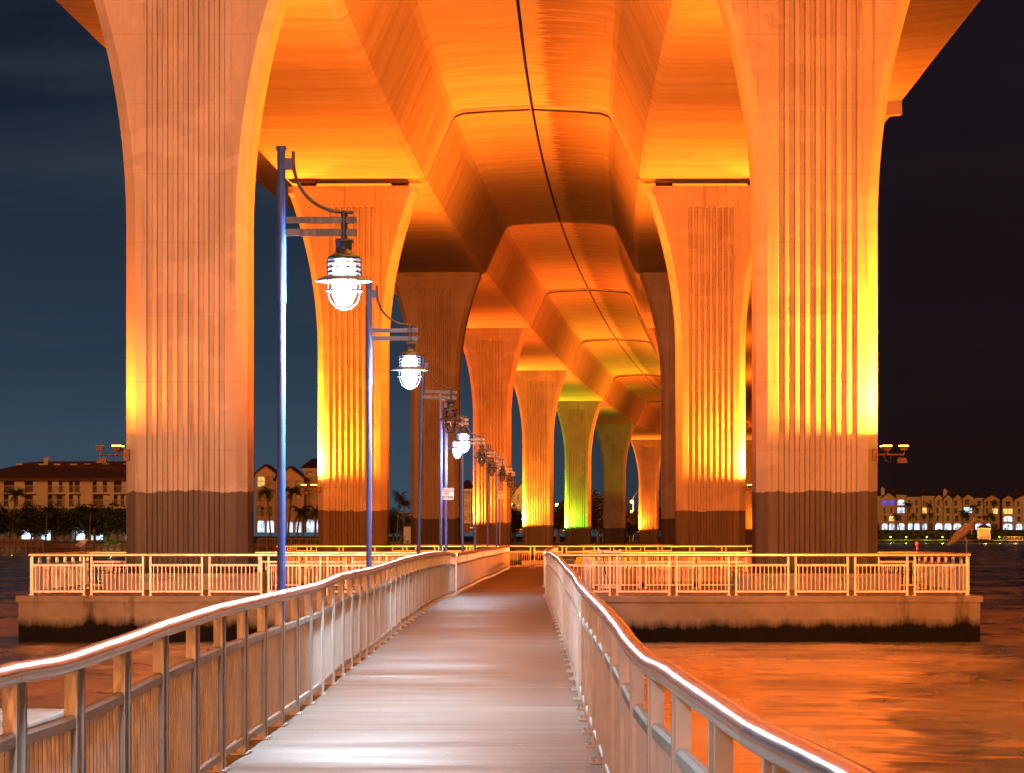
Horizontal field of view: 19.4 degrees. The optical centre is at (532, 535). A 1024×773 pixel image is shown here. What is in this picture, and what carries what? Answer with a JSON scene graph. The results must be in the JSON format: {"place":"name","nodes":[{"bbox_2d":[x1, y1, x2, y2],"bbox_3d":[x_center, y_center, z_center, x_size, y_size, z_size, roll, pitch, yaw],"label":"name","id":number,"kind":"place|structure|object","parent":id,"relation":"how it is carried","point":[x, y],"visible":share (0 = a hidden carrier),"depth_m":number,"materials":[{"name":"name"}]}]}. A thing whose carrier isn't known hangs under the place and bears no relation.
{"place":"outdoors","nodes":[
{"label":"outdoors","id":0,"kind":"place"},
{"bbox_2d":[273,466,309,532],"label":"apartment block","id":1,"kind":"structure","parent":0,"point":[294,476],"depth_m":494.00,"materials":[{"name":"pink paint"}]},
{"bbox_2d":[301,459,317,532],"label":"apartment block","id":2,"kind":"structure","parent":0,"point":[310,468],"depth_m":500.74,"materials":[{"name":"pink paint"}]},
{"bbox_2d":[0,544,751,554],"bbox_3d":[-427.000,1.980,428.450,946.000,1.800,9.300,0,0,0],"label":"river bank","id":3,"kind":"structure","parent":0,"point":[49,548],"depth_m":431.92,"materials":[{"name":"stone"}]},
{"bbox_2d":[226,568,601,772],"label":"walkway","id":4,"kind":"structure","parent":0,"point":[468,684],"depth_m":26.45,"materials":[{"name":"concrete"}]},
{"bbox_2d":[0,551,456,772],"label":"railing","id":5,"kind":"object","parent":4,"relation":"on","point":[210,710],"visible":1,"depth_m":18.70,"materials":[{"name":"metal"}]},
{"bbox_2d":[276,146,372,590],"bbox_3d":[-1.849,-0.728,26.300,0.902,5.375,0.504,0,0,0],"label":"lamp post","id":6,"kind":"object","parent":4,"relation":"on","point":[343,278],"visible":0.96,"depth_m":26.27,"materials":[{"name":"metal"}]},
{"bbox_2d":[365,283,427,588],"bbox_3d":[-1.849,-0.728,40.400,0.902,5.375,0.504,0,0,0],"label":"lamp post","id":7,"kind":"object","parent":4,"relation":"on","point":[409,368],"visible":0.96,"depth_m":40.37,"materials":[{"name":"metal"}]},
{"bbox_2d":[417,357,463,553],"bbox_3d":[-1.798,-0.719,57.400,0.902,5.375,0.504,1,0,0],"label":"lamp post","id":8,"kind":"object","parent":4,"relation":"on","point":[450,418],"visible":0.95,"depth_m":57.37,"materials":[{"name":"metal"}]},
{"bbox_2d":[444,403,461,551],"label":"lamp post","id":9,"kind":"object","parent":4,"relation":"on","point":[456,451],"visible":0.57,"depth_m":77.16,"materials":[{"name":"metal"}]},
{"bbox_2d":[439,393,472,550],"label":"lamp post","id":10,"kind":"object","parent":4,"relation":"on","point":[463,441],"visible":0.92,"depth_m":71.27,"materials":[{"name":"metal"}]},
{"bbox_2d":[461,417,488,551],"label":"lamp post","id":11,"kind":"object","parent":4,"relation":"on","point":[481,456],"visible":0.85,"depth_m":85.98,"materials":[{"name":"metal"}]},
{"bbox_2d":[455,545,509,593],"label":"railing","id":12,"kind":"object","parent":4,"relation":"on","point":[473,567],"visible":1,"depth_m":97.38,"materials":[{"name":"metal"}]},
{"bbox_2d":[474,433,498,549],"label":"lamp post","id":13,"kind":"object","parent":4,"relation":"on","point":[491,467],"visible":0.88,"depth_m":99.77,"materials":[{"name":"metal"}]},
{"bbox_2d":[486,444,507,547],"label":"lamp post","id":14,"kind":"object","parent":4,"relation":"on","point":[502,471],"visible":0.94,"depth_m":111.56,"materials":[{"name":"metal"}]},
{"bbox_2d":[495,453,514,546],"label":"lamp post","id":15,"kind":"object","parent":4,"relation":"on","point":[509,481],"visible":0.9,"depth_m":123.56,"materials":[{"name":"metal"}]},
{"bbox_2d":[499,458,517,546],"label":"lamp post","id":16,"kind":"object","parent":4,"relation":"on","point":[513,483],"visible":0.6,"depth_m":130.97,"materials":[{"name":"metal"}]},
{"bbox_2d":[543,551,876,772],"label":"railing","id":17,"kind":"object","parent":4,"relation":"on","point":[613,659],"visible":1,"depth_m":13.24,"materials":[{"name":"metal"}]},
{"bbox_2d":[0,543,1023,772],"bbox_3d":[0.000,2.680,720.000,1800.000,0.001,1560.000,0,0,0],"label":"water","id":18,"kind":"structure","parent":0,"point":[917,707],"depth_m":55.68,"materials":[{"name":"liquid"}]},
{"bbox_2d":[0,539,44,554],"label":"dock","id":19,"kind":"object","parent":18,"relation":"on","point":[22,540],"visible":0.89,"depth_m":420.03,"materials":[{"name":"wood"}]},
{"bbox_2d":[0,709,63,734],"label":"pier platform","id":20,"kind":"structure","parent":18,"relation":"on","point":[36,716],"depth_m":25.37,"materials":[{"name":"concrete"}]},
{"bbox_2d":[258,538,317,550],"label":"dock","id":21,"kind":"object","parent":18,"relation":"on","point":[267,544],"visible":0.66,"depth_m":419.03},
{"bbox_2d":[394,272,480,557],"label":"bridge column","id":22,"kind":"structure","parent":18,"relation":"in","point":[435,307],"depth_m":213.85,"materials":[{"name":"concrete"}]},
{"bbox_2d":[255,94,586,328],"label":"box girder","id":23,"kind":"object","parent":22,"relation":"on","point":[485,206],"visible":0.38,"depth_m":193.49,"materials":[{"name":"concrete"}]},
{"bbox_2d":[463,328,526,564],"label":"bridge column","id":24,"kind":"structure","parent":18,"relation":"in","point":[492,355],"depth_m":278.36,"materials":[{"name":"concrete"}]},
{"bbox_2d":[15,587,982,641],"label":"pier platform","id":25,"kind":"structure","parent":18,"relation":"on","point":[695,617],"depth_m":76.00,"materials":[{"name":"concrete"}]},
{"bbox_2d":[29,551,88,594],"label":"railing","id":26,"kind":"object","parent":25,"relation":"on","point":[49,577],"visible":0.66,"depth_m":81.27,"materials":[{"name":"metal"}]},
{"bbox_2d":[89,551,125,585],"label":"railing","id":27,"kind":"object","parent":25,"relation":"on","point":[112,562],"visible":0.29,"depth_m":86.53,"materials":[{"name":"metal"}]},
{"bbox_2d":[103,572,274,589],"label":"concrete bench","id":28,"kind":"object","parent":25,"relation":"on","point":[109,581],"visible":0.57,"depth_m":84.00,"materials":[{"name":"concrete"}]},
{"bbox_2d":[94,0,288,572],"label":"bridge column","id":29,"kind":"structure","parent":25,"relation":"on","point":[190,79],"depth_m":84.84,"materials":[{"name":"concrete"}]},
{"bbox_2d":[95,445,129,462],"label":"floodlight","id":30,"kind":"object","parent":29,"relation":"attached to","point":[125,454],"visible":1,"depth_m":84.77,"materials":[{"name":"brown metal"}]},
{"bbox_2d":[56,0,529,180],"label":"box girder","id":31,"kind":"object","parent":29,"relation":"on","point":[373,90],"visible":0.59,"depth_m":125.83,"materials":[{"name":"concrete"}]},
{"bbox_2d":[28,553,416,594],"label":"railing","id":32,"kind":"object","parent":25,"relation":"on","point":[201,555],"visible":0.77,"depth_m":76.33,"materials":[{"name":"metal"}]},
{"bbox_2d":[256,551,433,587],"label":"railing","id":33,"kind":"object","parent":25,"relation":"on","point":[316,562],"visible":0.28,"depth_m":86.53,"materials":[{"name":"metal"}]},
{"bbox_2d":[584,549,620,589],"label":"gate","id":34,"kind":"structure","parent":25,"relation":"on","point":[587,560],"depth_m":79.57,"materials":[{"name":"metal"}]},
{"bbox_2d":[590,551,748,587],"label":"railing","id":35,"kind":"object","parent":25,"relation":"on","point":[663,562],"visible":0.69,"depth_m":86.53,"materials":[{"name":"metal"}]},
{"bbox_2d":[555,553,970,594],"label":"railing","id":36,"kind":"object","parent":25,"relation":"on","point":[788,555],"visible":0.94,"depth_m":76.33,"materials":[{"name":"metal"}]},
{"bbox_2d":[947,518,983,552],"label":"heron","id":37,"kind":"object","parent":36,"relation":"on","point":[961,532],"visible":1,"depth_m":76.27},
{"bbox_2d":[717,0,909,572],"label":"bridge column","id":38,"kind":"structure","parent":25,"relation":"on","point":[813,77],"depth_m":84.85,"materials":[{"name":"concrete"}]},
{"bbox_2d":[520,0,979,180],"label":"box girder","id":39,"kind":"object","parent":38,"relation":"on","point":[655,82],"visible":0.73,"depth_m":126.83,"materials":[{"name":"concrete"}]},
{"bbox_2d":[872,445,908,462],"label":"floodlight","id":40,"kind":"object","parent":38,"relation":"attached to","point":[887,449],"visible":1,"depth_m":84.77,"materials":[{"name":"brown metal"}]},
{"bbox_2d":[731,572,900,589],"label":"column base","id":41,"kind":"object","parent":25,"relation":"on","point":[805,581],"visible":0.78,"depth_m":84.00,"materials":[{"name":"concrete"}]},
{"bbox_2d":[878,551,917,585],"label":"railing","id":42,"kind":"object","parent":25,"relation":"on","point":[889,562],"visible":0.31,"depth_m":86.53,"materials":[{"name":"metal"}]},
{"bbox_2d":[917,551,968,594],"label":"railing","id":43,"kind":"object","parent":25,"relation":"on","point":[950,577],"visible":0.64,"depth_m":81.70,"materials":[{"name":"metal"}]},
{"bbox_2d":[272,566,750,586],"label":"pier platform","id":44,"kind":"structure","parent":18,"relation":"on","point":[687,575],"depth_m":140.50,"materials":[{"name":"concrete"}]},
{"bbox_2d":[308,557,397,564],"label":"column base","id":45,"kind":"object","parent":44,"relation":"on","point":[341,559],"visible":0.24,"depth_m":148.50,"materials":[{"name":"concrete"}]},
{"bbox_2d":[288,180,418,550],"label":"bridge column","id":46,"kind":"structure","parent":44,"relation":"on","point":[383,214],"depth_m":149.34,"materials":[{"name":"concrete"}]},
{"bbox_2d":[285,545,751,567],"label":"railing","id":47,"kind":"object","parent":44,"relation":"on","point":[530,546],"visible":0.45,"depth_m":140.83,"materials":[{"name":"metal"}]},
{"bbox_2d":[646,180,751,550],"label":"bridge column","id":48,"kind":"structure","parent":44,"relation":"on","point":[705,234],"depth_m":149.34,"materials":[{"name":"concrete"}]},
{"bbox_2d":[664,557,751,564],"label":"column base","id":49,"kind":"object","parent":44,"relation":"on","point":[718,559],"visible":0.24,"depth_m":148.50,"materials":[{"name":"concrete"}]},
{"bbox_2d":[514,370,566,559],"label":"bridge column","id":50,"kind":"structure","parent":18,"relation":"in","point":[538,393],"depth_m":342.86,"materials":[{"name":"concrete"}]},
{"bbox_2d":[516,286,614,370],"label":"box girder","id":51,"kind":"object","parent":50,"relation":"on","point":[563,328],"visible":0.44,"depth_m":313.07,"materials":[{"name":"concrete"}]},
{"bbox_2d":[557,401,601,552],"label":"bridge column","id":52,"kind":"structure","parent":18,"relation":"in","point":[577,419],"depth_m":407.36,"materials":[{"name":"concrete"}]},
{"bbox_2d":[558,337,642,400],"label":"box girder","id":53,"kind":"object","parent":52,"relation":"on","point":[597,368],"visible":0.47,"depth_m":377.75,"materials":[{"name":"concrete"}]},
{"bbox_2d":[595,423,634,543],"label":"bridge column","id":54,"kind":"structure","parent":18,"relation":"in","point":[614,439],"depth_m":471.87,"materials":[{"name":"concrete"}]},
{"bbox_2d":[596,373,660,423],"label":"box girder","id":55,"kind":"object","parent":54,"relation":"on","point":[628,399],"visible":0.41,"depth_m":441.29,"materials":[{"name":"concrete"}]},
{"bbox_2d":[631,440,660,542],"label":"bridge column","id":56,"kind":"structure","parent":18,"relation":"in","point":[648,455],"depth_m":536.37,"materials":[{"name":"concrete"}]},
{"bbox_2d":[631,402,660,439],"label":"box girder","id":57,"kind":"object","parent":56,"relation":"on","point":[648,426],"visible":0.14,"depth_m":498.00,"materials":[{"name":"concrete"}]},
{"bbox_2d":[640,272,674,560],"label":"bridge column","id":58,"kind":"structure","parent":18,"relation":"in","point":[656,285],"depth_m":213.88,"materials":[{"name":"concrete"}]},
{"bbox_2d":[534,111,888,328],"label":"box girder","id":59,"kind":"object","parent":58,"relation":"on","point":[598,187],"visible":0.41,"depth_m":187.48,"materials":[{"name":"concrete"}]},
{"bbox_2d":[745,440,751,542],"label":"bridge column","id":60,"kind":"structure","parent":18,"relation":"in","point":[748,495],"depth_m":536.35,"materials":[{"name":"concrete"}]},
{"bbox_2d":[878,539,1023,542],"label":"dock","id":61,"kind":"object","parent":18,"relation":"on","point":[947,540],"visible":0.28,"depth_m":1153.80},
{"bbox_2d":[977,525,990,538],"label":"boat shelter","id":62,"kind":"object","parent":61,"relation":"on","point":[982,531],"visible":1,"depth_m":1151.19,"materials":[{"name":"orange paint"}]},
{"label":"bridge column","id":63,"kind":"object","parent":18,"relation":"in","visible":0},
{"bbox_2d":[590,290,751,361],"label":"box girder","id":64,"kind":"object","parent":63,"relation":"on","point":[620,314],"visible":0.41,"depth_m":309.68,"materials":[{"name":"concrete"}]},
{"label":"bridge column","id":65,"kind":"object","parent":18,"relation":"in","visible":0},
{"bbox_2d":[618,339,751,377],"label":"box girder","id":66,"kind":"object","parent":65,"relation":"on","point":[642,356],"visible":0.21,"depth_m":372.64,"materials":[{"name":"concrete"}]},
{"bbox_2d":[0,0,1023,535],"label":"sky","id":67,"kind":"structure","parent":0,"point":[951,189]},
{"bbox_2d":[254,536,1023,543],"bbox_3d":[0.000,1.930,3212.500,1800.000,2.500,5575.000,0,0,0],"label":"ground","id":68,"kind":"structure","parent":0,"point":[469,539],"depth_m":1163.46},
{"bbox_2d":[0,501,8,533],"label":"shade tree","id":69,"kind":"object","parent":68,"relation":"on","point":[2,523],"visible":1,"depth_m":436.68,"materials":[{"name":"green plant"}]},
{"bbox_2d":[3,488,27,538],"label":"palm tree","id":70,"kind":"object","parent":68,"relation":"on","point":[17,492],"visible":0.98,"depth_m":434.38,"materials":[{"name":"green plant"}]},
{"bbox_2d":[4,508,29,538],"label":"shade tree","id":71,"kind":"object","parent":68,"relation":"on","point":[18,524],"visible":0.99,"depth_m":434.33,"materials":[{"name":"green plant"}]},
{"bbox_2d":[20,501,45,538],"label":"shade tree","id":72,"kind":"object","parent":68,"relation":"on","point":[31,514],"visible":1,"depth_m":435.95,"materials":[{"name":"green plant"}]},
{"bbox_2d":[37,502,71,540],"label":"shade tree","id":73,"kind":"object","parent":68,"relation":"on","point":[52,520],"visible":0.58,"depth_m":439.96,"materials":[{"name":"green plant"}]},
{"bbox_2d":[0,457,125,540],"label":"hotel","id":74,"kind":"structure","parent":68,"relation":"on","point":[65,484],"depth_m":454.03,"materials":[{"name":"beige paint"}]},
{"bbox_2d":[22,531,102,539],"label":"ground floor windows","id":75,"kind":"structure","parent":74,"relation":"in","point":[80,536],"depth_m":454.12,"materials":[{"name":"white"}]},
{"bbox_2d":[95,494,109,505],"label":"window","id":76,"kind":"structure","parent":74,"relation":"in","point":[98,497],"depth_m":454.12,"materials":[{"name":"beige glass"}]},
{"bbox_2d":[0,540,125,543],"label":"hedge","id":77,"kind":"object","parent":68,"relation":"on","point":[70,542],"visible":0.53,"depth_m":433.36,"materials":[{"name":"green plant"}]},
{"bbox_2d":[53,508,77,540],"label":"shade tree","id":78,"kind":"object","parent":68,"relation":"on","point":[59,529],"visible":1,"depth_m":435.54,"materials":[{"name":"green plant"}]},
{"bbox_2d":[58,504,92,540],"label":"shade tree","id":79,"kind":"object","parent":68,"relation":"on","point":[80,524],"visible":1,"depth_m":435.45,"materials":[{"name":"green plant"}]},
{"bbox_2d":[69,502,105,538],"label":"shade tree","id":80,"kind":"object","parent":68,"relation":"on","point":[93,523],"visible":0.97,"depth_m":436.51,"materials":[{"name":"green plant"}]},
{"bbox_2d":[96,501,125,540],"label":"shade tree","id":81,"kind":"object","parent":68,"relation":"on","point":[116,520],"visible":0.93,"depth_m":434.81,"materials":[{"name":"green plant"}]},
{"bbox_2d":[254,464,276,532],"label":"apartment block","id":82,"kind":"structure","parent":68,"relation":"on","point":[265,474],"depth_m":500.00,"materials":[{"name":"pink paint"}]},
{"bbox_2d":[258,485,275,537],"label":"palm tree","id":83,"kind":"object","parent":68,"relation":"on","point":[266,493],"visible":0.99,"depth_m":449.64,"materials":[{"name":"green plant"}]},
{"bbox_2d":[254,537,317,543],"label":"hedge","id":84,"kind":"object","parent":68,"relation":"on","point":[296,541],"visible":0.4,"depth_m":437.45,"materials":[{"name":"green plant"}]},
{"bbox_2d":[285,485,302,537],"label":"palm tree","id":85,"kind":"object","parent":68,"relation":"on","point":[291,491],"visible":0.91,"depth_m":449.86,"materials":[{"name":"green plant"}]},
{"bbox_2d":[288,505,312,537],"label":"palm tree","id":86,"kind":"object","parent":68,"relation":"on","point":[304,508],"visible":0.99,"depth_m":448.86,"materials":[{"name":"green plant"}]},
{"bbox_2d":[389,514,410,541],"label":"shade tree","id":87,"kind":"object","parent":68,"relation":"on","point":[400,525],"visible":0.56,"depth_m":555.77,"materials":[{"name":"green plant"}]},
{"bbox_2d":[460,480,472,531],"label":"apartment block","id":88,"kind":"structure","parent":68,"relation":"on","point":[468,487],"depth_m":560.74,"materials":[{"name":"pink paint"}]},
{"bbox_2d":[511,504,521,533],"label":"shade tree","id":89,"kind":"object","parent":68,"relation":"on","point":[515,517],"visible":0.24,"depth_m":520.32,"materials":[{"name":"green plant"}]},
{"bbox_2d":[512,482,521,514],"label":"apartment block","id":90,"kind":"structure","parent":68,"relation":"on","point":[518,496],"depth_m":556.00,"materials":[{"name":"pink paint"}]},
{"bbox_2d":[554,500,564,542],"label":"shade tree","id":91,"kind":"object","parent":68,"relation":"on","point":[559,519],"visible":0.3,"depth_m":526.23,"materials":[{"name":"green plant"}]},
{"bbox_2d":[591,489,602,542],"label":"shade tree","id":92,"kind":"object","parent":68,"relation":"on","point":[596,513],"visible":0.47,"depth_m":534.95,"materials":[{"name":"green plant"}]},
{"bbox_2d":[626,511,638,541],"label":"shade tree","id":93,"kind":"object","parent":68,"relation":"on","point":[632,527],"visible":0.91,"depth_m":547.53,"materials":[{"name":"green plant"}]},
{"bbox_2d":[878,529,947,538],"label":"hedge","id":94,"kind":"object","parent":68,"relation":"on","point":[911,534],"visible":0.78,"depth_m":1173.80,"materials":[{"name":"green plant"}]},
{"bbox_2d":[948,528,1023,538],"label":"hedge","id":95,"kind":"object","parent":68,"relation":"on","point":[995,534],"visible":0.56,"depth_m":1173.80,"materials":[{"name":"green plant"}]},
{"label":"bridge column","id":96,"kind":"object","parent":68,"relation":"on","visible":0},
{"bbox_2d":[646,375,751,422],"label":"box girder","id":97,"kind":"object","parent":96,"relation":"on","point":[655,381],"visible":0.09,"depth_m":434.52,"materials":[{"name":"concrete"}]},
{"bbox_2d":[878,530,1023,538],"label":"terrace ground","id":98,"kind":"structure","parent":0,"point":[956,530],"depth_m":1185.00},
{"bbox_2d":[881,487,895,529],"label":"apartment block","id":99,"kind":"structure","parent":98,"relation":"on","point":[888,506],"depth_m":1207.55,"materials":[{"name":"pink paint"}]},
{"bbox_2d":[893,491,906,529],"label":"apartment block","id":100,"kind":"structure","parent":98,"relation":"on","point":[900,496],"depth_m":1205.04,"materials":[{"name":"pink paint"}]},
{"bbox_2d":[906,493,920,529],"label":"apartment block","id":101,"kind":"structure","parent":98,"relation":"on","point":[914,499],"depth_m":1208.24,"materials":[{"name":"beige paint"}]},
{"bbox_2d":[919,492,934,529],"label":"apartment block","id":102,"kind":"structure","parent":98,"relation":"on","point":[928,497],"depth_m":1205.00,"materials":[{"name":"pink paint"}]},
{"bbox_2d":[934,494,942,529],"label":"apartment block","id":103,"kind":"structure","parent":98,"relation":"on","point":[938,512],"depth_m":1207.54,"materials":[{"name":"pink paint"}]},
{"bbox_2d":[942,489,953,529],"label":"apartment block","id":104,"kind":"structure","parent":98,"relation":"on","point":[947,499],"depth_m":1205.55,"materials":[{"name":"beige paint"}]},
{"bbox_2d":[951,494,961,529],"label":"apartment block","id":105,"kind":"structure","parent":98,"relation":"on","point":[956,509],"depth_m":1207.89,"materials":[{"name":"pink paint"}]},
{"bbox_2d":[961,494,974,529],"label":"apartment block","id":106,"kind":"structure","parent":98,"relation":"on","point":[967,499],"depth_m":1205.03,"materials":[{"name":"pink paint"}]},
{"bbox_2d":[972,494,984,529],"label":"apartment block","id":107,"kind":"structure","parent":98,"relation":"on","point":[978,500],"depth_m":1208.24,"materials":[{"name":"beige paint"}]},
{"bbox_2d":[982,494,1000,529],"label":"apartment block","id":108,"kind":"structure","parent":98,"relation":"on","point":[987,507],"depth_m":1205.01,"materials":[{"name":"pink paint"}]},
{"bbox_2d":[999,495,1013,529],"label":"apartment block","id":109,"kind":"structure","parent":98,"relation":"on","point":[1005,510],"depth_m":1208.24,"materials":[{"name":"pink paint"}]},
{"bbox_2d":[1012,495,1023,529],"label":"apartment block","id":110,"kind":"structure","parent":98,"relation":"on","point":[1018,512],"depth_m":1205.01,"materials":[{"name":"beige paint"}]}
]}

